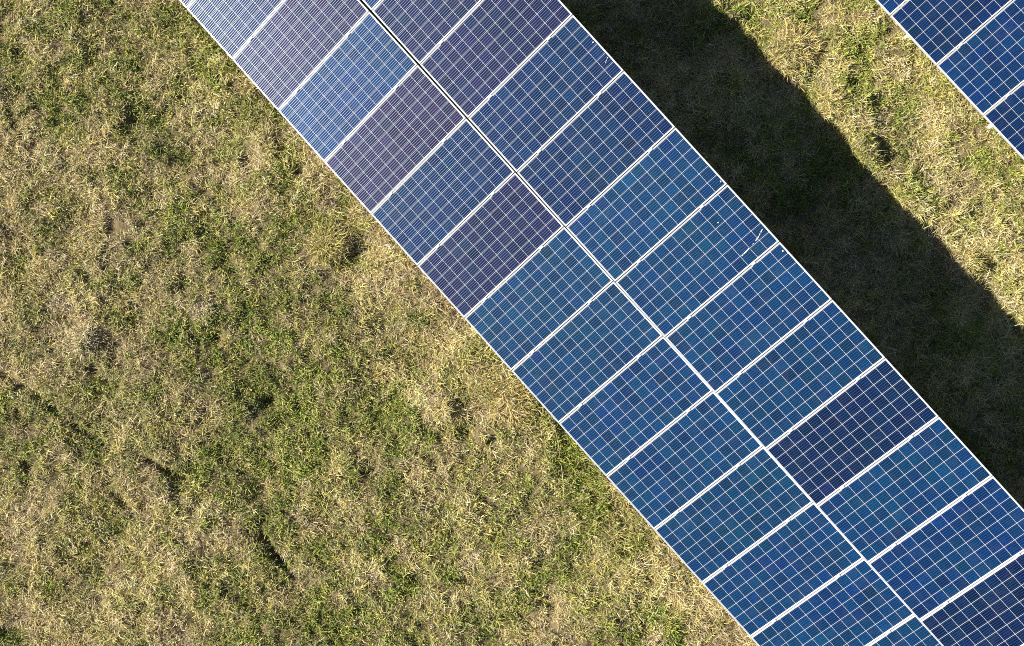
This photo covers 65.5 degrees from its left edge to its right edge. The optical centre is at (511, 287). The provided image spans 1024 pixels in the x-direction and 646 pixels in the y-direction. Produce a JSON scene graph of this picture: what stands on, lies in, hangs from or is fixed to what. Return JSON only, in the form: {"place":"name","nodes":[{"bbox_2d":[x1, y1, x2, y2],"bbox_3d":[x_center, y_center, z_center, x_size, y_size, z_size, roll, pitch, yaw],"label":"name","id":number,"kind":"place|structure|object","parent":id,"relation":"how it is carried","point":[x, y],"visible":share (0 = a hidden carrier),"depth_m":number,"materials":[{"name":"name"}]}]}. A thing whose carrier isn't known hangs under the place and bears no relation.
{"place":"outdoors","nodes":[
{"label":"outdoors","id":0,"kind":"place"},
{"bbox_2d":[0,0,1023,645],"bbox_3d":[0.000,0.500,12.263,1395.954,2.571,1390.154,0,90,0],"label":"ground","id":1,"kind":"structure","parent":0,"point":[114,228],"depth_m":12.11,"materials":[{"name":"green plant"}]},
{"bbox_2d":[64,323,103,360],"bbox_3d":[-6.413,0.819,11.926,0.648,0.250,0.629,0,90,0],"label":"grass tussock","id":2,"kind":"object","parent":1,"relation":"on","point":[73,339],"depth_m":11.93,"materials":[{"name":"beige plant"}]},
{"bbox_2d":[186,296,219,325],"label":"grass tussock","id":3,"kind":"object","parent":1,"relation":"on","point":[196,315],"depth_m":12.04,"materials":[{"name":"beige plant"}]},
{"bbox_2d":[302,221,352,270],"bbox_3d":[-2.812,-0.632,12.077,0.860,0.354,0.877,0,90,0],"label":"grass tussock","id":4,"kind":"object","parent":1,"relation":"on","point":[332,235],"depth_m":12.05,"materials":[{"name":"beige plant"}]},
{"bbox_2d":[338,212,366,238],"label":"grass tussock","id":5,"kind":"object","parent":1,"relation":"on","point":[345,220],"depth_m":12.20,"materials":[{"name":"beige plant"}]},
{"bbox_2d":[470,360,505,392],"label":"grass tussock","id":6,"kind":"object","parent":1,"relation":"on","point":[483,375],"depth_m":12.05,"materials":[{"name":"beige plant"}]},
{"bbox_2d":[476,370,535,427],"bbox_3d":[-0.045,1.643,12.039,1.042,0.370,0.953,0,90,0],"label":"grass tussock","id":7,"kind":"object","parent":1,"relation":"on","point":[507,395],"depth_m":12.03,"materials":[{"name":"beige plant"}]},
{"bbox_2d":[249,32,890,634],"bbox_3d":[-0.256,-0.609,11.975,1.736,1.507,23.276,-42,88,14],"label":"mounting rack","id":8,"kind":"object","parent":1,"relation":"on","point":[589,302],"visible":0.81,"depth_m":11.17,"materials":[{"name":"silver metal"}]},
{"bbox_2d":[179,0,193,7],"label":"solar panel","id":9,"kind":"object","parent":8,"relation":"attached to","point":[186,3],"visible":1,"depth_m":11.61,"materials":[{"name":"blue"}]},
{"bbox_2d":[187,0,283,58],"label":"solar panel","id":10,"kind":"object","parent":8,"relation":"attached to","point":[231,27],"visible":1,"depth_m":11.52,"materials":[{"name":"blue"}]},
{"bbox_2d":[233,0,369,109],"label":"solar panel","id":11,"kind":"object","parent":8,"relation":"attached to","point":[286,51],"visible":1,"depth_m":11.38,"materials":[{"name":"purple"}]},
{"bbox_2d":[279,12,417,161],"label":"solar panel","id":12,"kind":"object","parent":8,"relation":"attached to","point":[352,81],"visible":1,"depth_m":11.31,"materials":[{"name":"blue"}]},
{"bbox_2d":[325,65,465,213],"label":"solar panel","id":13,"kind":"object","parent":8,"relation":"attached to","point":[405,128],"visible":1,"depth_m":11.28,"materials":[{"name":"purple"}]},
{"bbox_2d":[371,119,514,264],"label":"solar panel","id":14,"kind":"object","parent":8,"relation":"attached to","point":[453,181],"visible":1,"depth_m":11.25,"materials":[{"name":"blue"}]},
{"bbox_2d":[418,173,563,316],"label":"solar panel","id":15,"kind":"object","parent":8,"relation":"attached to","point":[498,237],"visible":1,"depth_m":11.22,"materials":[{"name":"purple"}]},
{"bbox_2d":[465,227,612,369],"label":"solar panel","id":16,"kind":"object","parent":8,"relation":"attached to","point":[560,278],"visible":1,"depth_m":11.19,"materials":[{"name":"blue"}]},
{"bbox_2d":[512,281,662,422],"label":"solar panel","id":17,"kind":"object","parent":8,"relation":"attached to","point":[603,337],"visible":1,"depth_m":11.16,"materials":[{"name":"blue"}]},
{"bbox_2d":[559,336,711,475],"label":"solar panel","id":18,"kind":"object","parent":8,"relation":"attached to","point":[656,388],"visible":0.98,"depth_m":11.13,"materials":[{"name":"blue"}]},
{"bbox_2d":[607,391,761,528],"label":"solar panel","id":19,"kind":"object","parent":8,"relation":"attached to","point":[700,447],"visible":0.98,"depth_m":11.10,"materials":[{"name":"blue"}]},
{"bbox_2d":[654,446,811,582],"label":"solar panel","id":20,"kind":"object","parent":8,"relation":"attached to","point":[754,498],"visible":1,"depth_m":11.07,"materials":[{"name":"blue"}]},
{"bbox_2d":[702,502,862,636],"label":"solar panel","id":21,"kind":"object","parent":8,"relation":"attached to","point":[800,556],"visible":0.96,"depth_m":11.05,"materials":[{"name":"blue"}]},
{"bbox_2d":[751,559,913,645],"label":"solar panel","id":22,"kind":"object","parent":8,"relation":"attached to","point":[860,603],"visible":0.91,"depth_m":10.96,"materials":[{"name":"blue"}]},
{"bbox_2d":[868,615,940,645],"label":"solar panel","id":23,"kind":"object","parent":8,"relation":"attached to","point":[912,631],"visible":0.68,"depth_m":10.83,"materials":[{"name":"blue"}]},
{"bbox_2d":[439,36,1020,605],"bbox_3d":[1.240,-1.907,11.805,1.736,2.189,23.276,-42,88,13],"label":"mounting rack","id":24,"kind":"object","parent":1,"relation":"on","point":[751,264],"visible":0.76,"depth_m":10.61,"materials":[{"name":"silver metal"}]},
{"bbox_2d":[363,0,381,10],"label":"solar panel","id":25,"kind":"object","parent":24,"relation":"attached to","point":[371,4],"visible":1,"depth_m":11.07,"materials":[{"name":"blue"}]},
{"bbox_2d":[372,0,481,63],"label":"solar panel","id":26,"kind":"object","parent":24,"relation":"attached to","point":[419,30],"visible":1,"depth_m":10.98,"materials":[{"name":"blue"}]},
{"bbox_2d":[420,0,572,117],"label":"solar panel","id":27,"kind":"object","parent":24,"relation":"attached to","point":[477,56],"visible":1,"depth_m":10.83,"materials":[{"name":"purple"}]},
{"bbox_2d":[468,15,623,171],"bbox_3d":[0.440,-2.606,10.780,1.956,0.042,0.999,-42,88,13],"label":"solar panel","id":28,"kind":"object","parent":24,"relation":"attached to","point":[556,83],"visible":1,"depth_m":10.76,"materials":[{"name":"blue"}]},
{"bbox_2d":[517,71,674,226],"bbox_3d":[1.112,-1.851,10.740,1.956,0.042,0.999,-42,88,13],"label":"solar panel","id":29,"kind":"object","parent":24,"relation":"attached to","point":[600,144],"visible":1,"depth_m":10.72,"materials":[{"name":"blue"}]},
{"bbox_2d":[566,128,726,280],"bbox_3d":[1.784,-1.095,10.700,1.956,0.041,0.999,-42,88,13],"label":"solar panel","id":30,"kind":"object","parent":24,"relation":"attached to","point":[668,184],"visible":1,"depth_m":10.68,"materials":[{"name":"blue"}]},
{"bbox_2d":[616,185,778,336],"bbox_3d":[2.457,-0.340,10.659,1.956,0.042,0.999,-42,88,13],"label":"solar panel","id":31,"kind":"object","parent":24,"relation":"attached to","point":[691,265],"visible":1,"depth_m":10.64,"materials":[{"name":"blue"}]},
{"bbox_2d":[665,242,830,392],"bbox_3d":[3.129,0.415,10.619,1.956,0.041,0.999,-42,88,13],"label":"solar panel","id":32,"kind":"object","parent":24,"relation":"attached to","point":[767,301],"visible":1,"depth_m":10.60,"materials":[{"name":"blue"}]},
{"bbox_2d":[715,300,884,448],"bbox_3d":[3.801,1.171,10.579,1.956,0.042,0.999,-42,88,13],"label":"solar panel","id":33,"kind":"object","parent":24,"relation":"attached to","point":[827,352],"visible":1,"depth_m":10.56,"materials":[{"name":"blue"}]},
{"bbox_2d":[766,358,937,505],"bbox_3d":[4.474,1.926,10.539,1.956,0.042,0.999,-42,88,13],"label":"solar panel","id":34,"kind":"object","parent":24,"relation":"attached to","point":[868,419],"visible":1,"depth_m":10.52,"materials":[{"name":"blue"}]},
{"bbox_2d":[817,416,992,562],"bbox_3d":[5.146,2.681,10.499,1.956,0.041,0.999,-42,88,13],"label":"solar panel","id":35,"kind":"object","parent":24,"relation":"attached to","point":[929,471],"visible":1,"depth_m":10.47,"materials":[{"name":"blue"}]},
{"bbox_2d":[868,476,1023,620],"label":"solar panel","id":36,"kind":"object","parent":24,"relation":"attached to","point":[956,548],"visible":1,"depth_m":10.44,"materials":[{"name":"blue"}]},
{"bbox_2d":[920,551,1023,645],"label":"solar panel","id":37,"kind":"object","parent":24,"relation":"attached to","point":[988,610],"visible":1,"depth_m":10.46,"materials":[{"name":"blue"}]},
{"bbox_2d":[760,46,796,90],"bbox_3d":[4.159,-3.422,12.412,0.719,0.359,0.712,0,90,0],"label":"grass tussock","id":38,"kind":"object","parent":1,"relation":"on","point":[777,64],"depth_m":12.38,"materials":[{"name":"beige plant"}]},
{"bbox_2d":[772,15,827,71],"bbox_3d":[4.516,-3.794,12.391,0.998,0.482,0.976,36,90,0],"label":"grass tussock","id":39,"kind":"object","parent":1,"relation":"on","point":[803,44],"depth_m":12.40,"materials":[{"name":"beige plant"}]},
{"bbox_2d":[805,77,856,122],"bbox_3d":[4.978,-2.902,12.339,0.725,0.300,0.744,26,90,0],"label":"grass tussock","id":40,"kind":"object","parent":1,"relation":"on","point":[834,95],"depth_m":12.35,"materials":[{"name":"beige plant"}]},
{"bbox_2d":[869,217,908,252],"bbox_3d":[5.863,-0.839,12.372,0.705,0.265,0.677,0,90,0],"label":"grass tussock","id":41,"kind":"object","parent":1,"relation":"on","point":[881,236],"depth_m":12.33,"materials":[{"name":"plant"}]},
{"bbox_2d":[903,34,1009,128],"bbox_3d":[7.834,-4.649,12.406,3.722,2.052,10.120,-42,88,14],"label":"mounting rack","id":42,"kind":"object","parent":1,"relation":"on","point":[989,126],"visible":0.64,"depth_m":11.93,"materials":[{"name":"silver metal"}]},
{"bbox_2d":[875,0,905,14],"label":"solar panel","id":43,"kind":"object","parent":42,"relation":"attached to","point":[889,7],"visible":1,"depth_m":11.87,"materials":[{"name":"blue"}]},
{"bbox_2d":[890,0,1011,64],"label":"solar panel","id":44,"kind":"object","parent":42,"relation":"attached to","point":[936,31],"visible":1,"depth_m":11.77,"materials":[{"name":"blue"}]},
{"bbox_2d":[936,0,1023,114],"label":"solar panel","id":45,"kind":"object","parent":42,"relation":"attached to","point":[981,69],"visible":1,"depth_m":11.71,"materials":[{"name":"blue"}]},
{"bbox_2d":[983,82,1023,159],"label":"solar panel","id":46,"kind":"object","parent":42,"relation":"attached to","point":[1004,117],"visible":1,"depth_m":11.77,"materials":[{"name":"blue"}]},
{"bbox_2d":[955,246,989,282],"bbox_3d":[7.114,-0.359,12.301,0.779,0.322,0.632,-34,90,0],"label":"grass tussock","id":47,"kind":"object","parent":1,"relation":"on","point":[983,264],"depth_m":12.29,"materials":[{"name":"beige plant"}]}
]}

